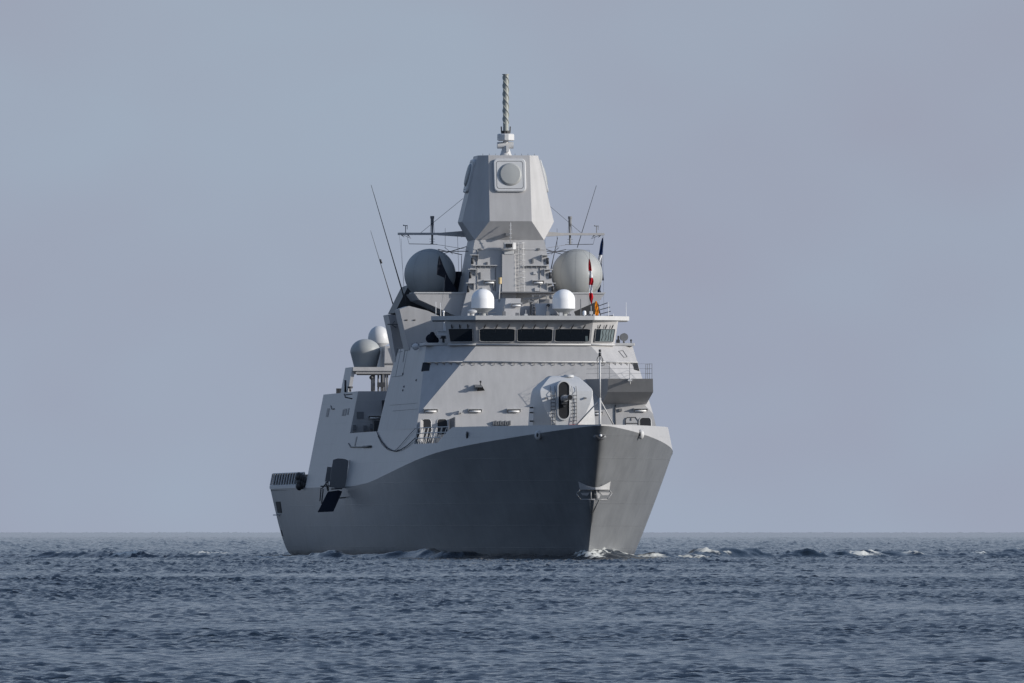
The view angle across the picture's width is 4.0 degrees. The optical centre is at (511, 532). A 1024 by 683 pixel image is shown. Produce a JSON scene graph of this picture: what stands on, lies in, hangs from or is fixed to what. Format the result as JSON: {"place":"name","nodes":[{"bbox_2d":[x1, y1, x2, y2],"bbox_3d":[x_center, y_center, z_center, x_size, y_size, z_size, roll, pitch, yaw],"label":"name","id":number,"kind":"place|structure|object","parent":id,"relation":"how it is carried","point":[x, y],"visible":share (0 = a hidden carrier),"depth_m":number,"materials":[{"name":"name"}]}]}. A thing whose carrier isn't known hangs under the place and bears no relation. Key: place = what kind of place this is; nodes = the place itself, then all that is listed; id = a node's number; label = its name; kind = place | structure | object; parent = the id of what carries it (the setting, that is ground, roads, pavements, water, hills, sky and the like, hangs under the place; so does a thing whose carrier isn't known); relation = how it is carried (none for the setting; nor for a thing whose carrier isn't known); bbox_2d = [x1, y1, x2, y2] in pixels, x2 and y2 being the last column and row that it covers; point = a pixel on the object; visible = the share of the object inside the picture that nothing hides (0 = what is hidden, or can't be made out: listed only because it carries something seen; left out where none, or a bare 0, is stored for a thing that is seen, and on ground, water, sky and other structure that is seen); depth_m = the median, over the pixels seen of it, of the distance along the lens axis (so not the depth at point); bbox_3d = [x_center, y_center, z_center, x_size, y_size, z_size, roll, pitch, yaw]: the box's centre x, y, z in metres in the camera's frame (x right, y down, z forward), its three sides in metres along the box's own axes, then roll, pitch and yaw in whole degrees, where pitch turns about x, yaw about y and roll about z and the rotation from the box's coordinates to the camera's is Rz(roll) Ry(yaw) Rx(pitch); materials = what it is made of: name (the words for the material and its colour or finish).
{"place":"outdoors","nodes":[
{"label":"outdoors","id":0,"kind":"place"},
{"bbox_2d":[437,256,456,291],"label":"flag","id":1,"kind":"object","parent":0,"point":[449,285],"visible":1,"depth_m":1057.76,"materials":[{"name":"black fabric"}]},
{"bbox_2d":[0,532,1023,682],"bbox_3d":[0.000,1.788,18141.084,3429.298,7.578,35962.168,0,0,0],"label":"water","id":2,"kind":"structure","parent":0,"point":[657,607],"depth_m":335.65,"materials":[{"name":"blue liquid"}]},
{"bbox_2d":[270,74,672,555],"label":"warship","id":3,"kind":"object","parent":2,"relation":"on","point":[516,392],"visible":1,"depth_m":1041.90,"materials":[{"name":"paint"}]},
{"bbox_2d":[325,467,331,481],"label":"shell door","id":4,"kind":"structure","parent":3,"relation":"in","point":[327,479],"depth_m":1084.08,"materials":[{"name":"grey metal"}]},
{"bbox_2d":[318,490,341,511],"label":"lowered door","id":5,"kind":"structure","parent":3,"relation":"in","point":[329,503],"depth_m":1081.17,"materials":[{"name":"black metal"}]},
{"bbox_2d":[330,458,349,487],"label":"shell door","id":6,"kind":"structure","parent":3,"relation":"in","point":[338,475],"depth_m":1083.02,"materials":[{"name":"grey metal"}]},
{"bbox_2d":[376,431,415,450],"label":"rope","id":7,"kind":"object","parent":3,"relation":"attached to","point":[390,449],"visible":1,"depth_m":1052.53,"materials":[{"name":"black fabric"}]},
{"bbox_2d":[420,419,422,443],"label":"door","id":8,"kind":"structure","parent":3,"relation":"in","point":[421,422],"depth_m":1038.23,"materials":[{"name":"grey paint"}]},
{"bbox_2d":[422,419,431,443],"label":"doorway","id":9,"kind":"structure","parent":3,"relation":"in","point":[426,422],"depth_m":1038.99,"materials":[{"name":"grey metal"}]},
{"bbox_2d":[437,419,447,434],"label":"doorway","id":10,"kind":"structure","parent":3,"relation":"in","point":[440,422],"depth_m":1039.24,"materials":[{"name":"grey metal"}]},
{"bbox_2d":[449,417,454,429],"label":"door","id":11,"kind":"structure","parent":3,"relation":"in","point":[451,421],"depth_m":1038.99,"materials":[{"name":"grey metal"}]},
{"bbox_2d":[588,259,593,303],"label":"flag","id":12,"kind":"object","parent":3,"relation":"hanging from","point":[591,280],"visible":1,"depth_m":1050.26,"materials":[{"name":"red fabric"}]},
{"bbox_2d":[595,301,598,315],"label":"flag","id":13,"kind":"object","parent":3,"relation":"attached to","point":[596,309],"visible":1,"depth_m":1046.07,"materials":[{"name":"orange fabric"}]},
{"bbox_2d":[598,238,603,279],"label":"flag","id":14,"kind":"object","parent":3,"relation":"hanging from","point":[600,254],"visible":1,"depth_m":1063.43,"materials":[{"name":"blue fabric"}]},
{"bbox_2d":[625,417,638,424],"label":"door","id":15,"kind":"structure","parent":3,"relation":"in","point":[629,420],"depth_m":1040.77,"materials":[{"name":"grey paint"}]},
{"bbox_2d":[639,417,651,425],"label":"doorway","id":16,"kind":"structure","parent":3,"relation":"in","point":[645,421],"depth_m":1040.77,"materials":[{"name":"grey metal"}]},
{"bbox_2d":[0,0,1023,532],"label":"sky","id":17,"kind":"structure","parent":0,"point":[810,213],"materials":[{"name":"blue"}]}
]}

